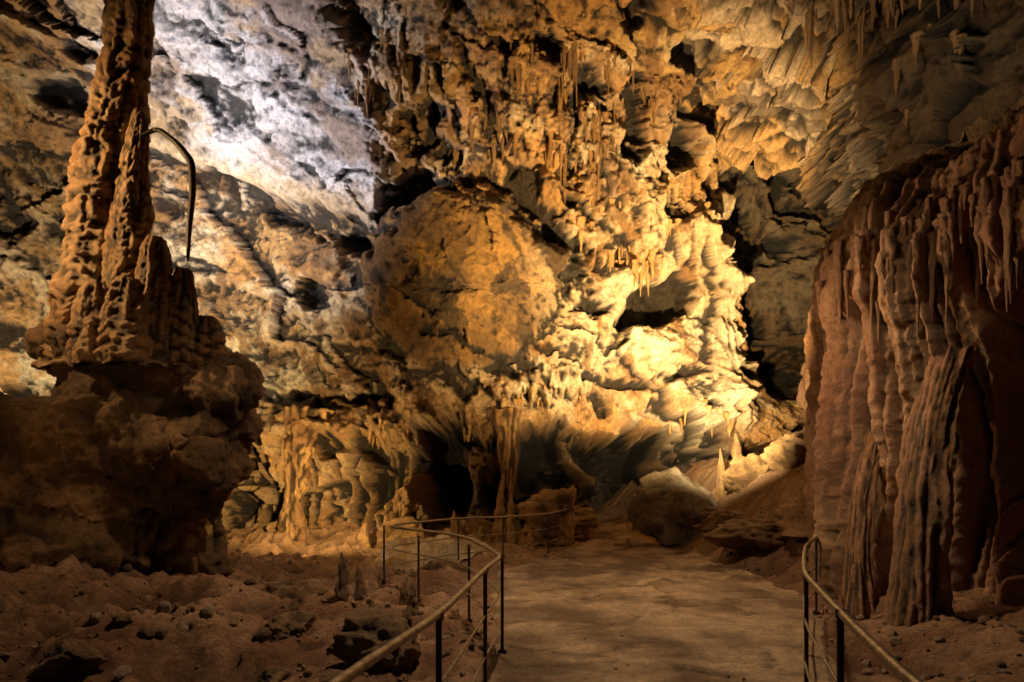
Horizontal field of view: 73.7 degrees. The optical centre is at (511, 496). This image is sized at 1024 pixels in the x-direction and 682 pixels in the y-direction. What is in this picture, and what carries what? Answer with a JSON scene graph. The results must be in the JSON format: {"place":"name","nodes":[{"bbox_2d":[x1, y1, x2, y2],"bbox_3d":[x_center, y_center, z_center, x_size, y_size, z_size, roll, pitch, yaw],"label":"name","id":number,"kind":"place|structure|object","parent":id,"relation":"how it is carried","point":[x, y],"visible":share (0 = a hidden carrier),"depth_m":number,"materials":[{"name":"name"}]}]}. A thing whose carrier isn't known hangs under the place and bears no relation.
{"place":"outdoors","nodes":[
{"label":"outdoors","id":0,"kind":"place"},
{"bbox_2d":[0,0,843,544],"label":"cave wall","id":1,"kind":"structure","parent":0,"point":[352,264],"depth_m":20.88,"materials":[{"name":"stone"}]},
{"bbox_2d":[274,199,736,448],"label":"stalactites","id":2,"kind":"object","parent":1,"relation":"hanging from","point":[619,262],"visible":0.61,"depth_m":21.21,"materials":[{"name":"beige stone"}]},
{"bbox_2d":[346,26,687,218],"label":"stalactites","id":3,"kind":"object","parent":1,"relation":"hanging from","point":[595,134],"visible":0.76,"depth_m":19.17,"materials":[{"name":"brown stone"}]},
{"bbox_2d":[0,455,1023,681],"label":"ground","id":4,"kind":"structure","parent":0,"point":[218,648],"depth_m":8.37,"materials":[{"name":"brown stone"}]},
{"bbox_2d":[25,638,109,681],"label":"boulder","id":5,"kind":"object","parent":4,"relation":"on","point":[64,660],"visible":0.95,"depth_m":5.91,"materials":[{"name":"brown stone"}]},
{"bbox_2d":[111,611,132,625],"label":"boulder","id":6,"kind":"object","parent":4,"relation":"on","point":[123,618],"visible":1,"depth_m":6.70,"materials":[{"name":"brown stone"}]},
{"bbox_2d":[0,321,263,577],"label":"rock formation","id":7,"kind":"object","parent":4,"relation":"on","point":[110,468],"visible":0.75,"depth_m":10.23,"materials":[{"name":"brown stone"}]},
{"bbox_2d":[65,279,109,365],"bbox_3d":[-6.387,-2.642,10.455,0.986,1.347,0.888,0,0,0],"label":"stalagmite","id":8,"kind":"object","parent":7,"relation":"on","point":[82,325],"visible":0.57,"depth_m":10.20,"materials":[{"name":"brown stone"}]},
{"bbox_2d":[31,0,155,370],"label":"stalagmite column","id":9,"kind":"structure","parent":7,"relation":"on","point":[120,86],"depth_m":10.61,"materials":[{"name":"brown stone"}]},
{"bbox_2d":[138,127,195,260],"bbox_3d":[-5.405,-4.746,10.700,0.908,2.093,0.118,0,0,0],"label":"bent pipe","id":10,"kind":"object","parent":9,"relation":"attached to","point":[184,152],"visible":1,"depth_m":10.66,"materials":[{"name":"metal"}]},
{"bbox_2d":[93,277,159,366],"bbox_3d":[-5.859,-2.638,10.403,0.940,1.353,0.871,0,0,0],"label":"stalagmite","id":11,"kind":"object","parent":7,"relation":"on","point":[124,328],"visible":0.81,"depth_m":10.11,"materials":[{"name":"brown stone"}]},
{"bbox_2d":[101,108,155,282],"bbox_3d":[-6.158,-4.038,10.737,0.991,4.144,0.875,0,0,0],"label":"stalagmite","id":12,"kind":"object","parent":11,"relation":"on","point":[129,226],"visible":0.62,"depth_m":10.59,"materials":[{"name":"brown stone"}]},
{"bbox_2d":[128,235,175,366],"bbox_3d":[-5.601,-2.985,10.639,0.809,2.060,0.813,0,0,28],"label":"stalagmite","id":13,"kind":"object","parent":7,"relation":"on","point":[153,271],"visible":0.6,"depth_m":10.40,"materials":[{"name":"brown stone"}]},
{"bbox_2d":[162,267,198,366],"bbox_3d":[-5.267,-2.789,10.777,0.712,1.645,0.695,0,0,0],"label":"stalagmite","id":14,"kind":"object","parent":7,"relation":"on","point":[183,315],"visible":0.66,"depth_m":10.58,"materials":[{"name":"brown stone"}]},
{"bbox_2d":[191,315,228,368],"bbox_3d":[-4.915,-2.335,10.968,0.918,1.164,0.833,0,0,0],"label":"stalagmite","id":15,"kind":"object","parent":7,"relation":"on","point":[210,342],"visible":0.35,"depth_m":10.77,"materials":[{"name":"brown stone"}]},
{"bbox_2d":[243,577,262,584],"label":"boulder","id":16,"kind":"object","parent":4,"relation":"on","point":[250,581],"visible":0.94,"depth_m":10.06,"materials":[{"name":"brown stone"}]},
{"bbox_2d":[257,666,291,681],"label":"boulder","id":17,"kind":"object","parent":4,"relation":"on","point":[273,674],"visible":0.96,"depth_m":6.28,"materials":[{"name":"brown stone"}]},
{"bbox_2d":[271,586,304,604],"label":"boulder","id":18,"kind":"object","parent":4,"relation":"on","point":[292,592],"visible":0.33,"depth_m":9.15,"materials":[{"name":"brown stone"}]},
{"bbox_2d":[262,609,317,641],"bbox_3d":[-2.514,1.513,7.575,0.499,0.491,0.659,0,0,30],"label":"boulder","id":19,"kind":"object","parent":4,"relation":"on","point":[300,622],"visible":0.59,"depth_m":7.48,"materials":[{"name":"brown stone"}]},
{"bbox_2d":[260,580,328,595],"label":"boulder","id":20,"kind":"object","parent":4,"relation":"on","point":[304,587],"visible":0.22,"depth_m":9.76,"materials":[{"name":"brown stone"}]},
{"bbox_2d":[277,405,334,544],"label":"flowstone column","id":21,"kind":"structure","parent":4,"relation":"on","point":[298,449],"depth_m":20.51,"materials":[{"name":"stone"}]},
{"bbox_2d":[319,669,341,681],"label":"boulder","id":22,"kind":"object","parent":4,"relation":"on","point":[327,675],"visible":0.62,"depth_m":5.61,"materials":[{"name":"brown stone"}]},
{"bbox_2d":[285,552,418,626],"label":"stalagmites","id":23,"kind":"object","parent":4,"relation":"on","point":[342,592],"visible":0.7,"depth_m":9.16,"materials":[{"name":"brown stone"}]},
{"bbox_2d":[326,607,420,671],"bbox_3d":[-1.310,1.449,6.643,0.886,0.778,0.850,0,0,0],"label":"boulder","id":24,"kind":"object","parent":4,"relation":"on","point":[362,633],"visible":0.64,"depth_m":6.36,"materials":[{"name":"brown stone"}]},
{"bbox_2d":[371,516,422,547],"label":"boulder","id":25,"kind":"object","parent":4,"relation":"on","point":[390,532],"visible":0.29,"depth_m":20.36,"materials":[{"name":"brown stone"}]},
{"bbox_2d":[370,534,489,570],"bbox_3d":[-1.900,1.419,16.236,3.000,1.020,2.527,0,0,0],"label":"rock","id":26,"kind":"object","parent":4,"relation":"on","point":[437,548],"depth_m":16.47,"materials":[{"name":"brown stone"}]},
{"bbox_2d":[422,557,475,573],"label":"boulder","id":27,"kind":"object","parent":4,"relation":"on","point":[435,564],"visible":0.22,"depth_m":13.29,"materials":[{"name":"brown stone"}]},
{"bbox_2d":[329,504,583,681],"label":"handrail","id":28,"kind":"object","parent":4,"relation":"on","point":[354,671],"visible":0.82,"depth_m":5.59,"materials":[{"name":"gold metal"}]},
{"bbox_2d":[463,515,494,542],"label":"boulder","id":29,"kind":"object","parent":4,"relation":"on","point":[471,526],"visible":0.42,"depth_m":20.29,"materials":[{"name":"brown stone"}]},
{"bbox_2d":[493,408,521,542],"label":"flowstone column","id":30,"kind":"structure","parent":4,"relation":"on","point":[506,422],"depth_m":20.79,"materials":[{"name":"brown stone"}]},
{"bbox_2d":[0,464,1023,681],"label":"loose stones","id":31,"kind":"object","parent":4,"relation":"on","point":[123,671],"visible":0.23,"depth_m":7.26,"materials":[{"name":"brown stone"}]},
{"bbox_2d":[518,485,576,546],"bbox_3d":[1.053,0.544,19.354,1.521,1.753,1.545,0,0,20],"label":"boulder","id":32,"kind":"object","parent":4,"relation":"on","point":[546,500],"visible":0.98,"depth_m":18.98,"materials":[{"name":"brown stone"}]},
{"bbox_2d":[357,434,742,549],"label":"stalagmites","id":33,"kind":"object","parent":4,"relation":"on","point":[363,537],"visible":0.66,"depth_m":19.53,"materials":[{"name":"stone"}]},
{"bbox_2d":[572,506,599,535],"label":"boulder","id":34,"kind":"object","parent":4,"relation":"on","point":[582,514],"visible":0.45,"depth_m":20.64,"materials":[{"name":"brown stone"}]},
{"bbox_2d":[625,466,716,547],"bbox_3d":[4.567,0.328,19.448,2.641,2.416,1.657,0,0,22],"label":"boulder","id":35,"kind":"object","parent":4,"relation":"on","point":[666,507],"visible":0.88,"depth_m":18.93,"materials":[{"name":"brown stone"}]},
{"bbox_2d":[692,509,742,532],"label":"boulder","id":36,"kind":"object","parent":4,"relation":"on","point":[710,521],"visible":0.61,"depth_m":17.34,"materials":[{"name":"brown stone"}]},
{"bbox_2d":[722,453,770,493],"bbox_3d":[6.508,-0.447,18.534,1.229,1.435,1.683,0,0,43],"label":"boulder","id":37,"kind":"object","parent":4,"relation":"on","point":[741,474],"visible":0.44,"depth_m":18.18,"materials":[{"name":"beige stone"}]},
{"bbox_2d":[703,518,790,549],"bbox_3d":[5.342,0.874,15.267,2.056,0.816,1.734,0,0,17],"label":"boulder","id":38,"kind":"object","parent":4,"relation":"on","point":[735,534],"visible":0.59,"depth_m":14.68,"materials":[{"name":"brown stone"}]},
{"bbox_2d":[760,430,806,471],"bbox_3d":[7.647,-0.751,17.546,2.292,1.951,1.248,0,0,0],"label":"boulder","id":39,"kind":"object","parent":4,"relation":"on","point":[788,451],"visible":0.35,"depth_m":17.19,"materials":[{"name":"beige stone"}]},
{"bbox_2d":[772,491,807,538],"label":"boulder","id":40,"kind":"object","parent":4,"relation":"on","point":[789,515],"visible":0.22,"depth_m":13.94,"materials":[{"name":"brown stone"}]},
{"bbox_2d":[845,563,870,619],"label":"flowstone column","id":41,"kind":"structure","parent":4,"relation":"on","point":[857,602],"depth_m":8.72,"materials":[{"name":"brown stone"}]},
{"bbox_2d":[840,431,879,613],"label":"flowstone column","id":42,"kind":"structure","parent":4,"relation":"on","point":[860,537],"depth_m":9.85,"materials":[{"name":"brown stone"}]},
{"bbox_2d":[884,345,976,626],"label":"flowstone column","id":43,"kind":"structure","parent":4,"relation":"on","point":[919,590],"depth_m":7.96,"materials":[{"name":"brown stone"}]},
{"bbox_2d":[953,587,995,603],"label":"boulder","id":44,"kind":"object","parent":4,"relation":"on","point":[977,593],"visible":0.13,"depth_m":8.77,"materials":[{"name":"brown stone"}]},
{"bbox_2d":[478,514,836,681],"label":"cave path","id":45,"kind":"structure","parent":0,"point":[602,619],"depth_m":8.77,"materials":[{"name":"brown concrete"}]},
{"bbox_2d":[802,535,922,681],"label":"handrail","id":46,"kind":"object","parent":45,"relation":"on","point":[898,669],"visible":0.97,"depth_m":3.59,"materials":[{"name":"gold metal"}]},
{"bbox_2d":[670,0,1023,606],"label":"flowstone wall","id":47,"kind":"structure","parent":0,"point":[831,124],"depth_m":10.94,"materials":[{"name":"brown stone"}]},
{"bbox_2d":[758,0,973,126],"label":"stalactites","id":48,"kind":"object","parent":47,"relation":"attached to","point":[848,7],"visible":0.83,"depth_m":13.94,"materials":[{"name":"brown stone"}]},
{"bbox_2d":[814,156,1023,352],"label":"stalactites","id":49,"kind":"object","parent":47,"relation":"attached to","point":[948,221],"visible":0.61,"depth_m":9.06,"materials":[{"name":"brown stone"}]}
]}

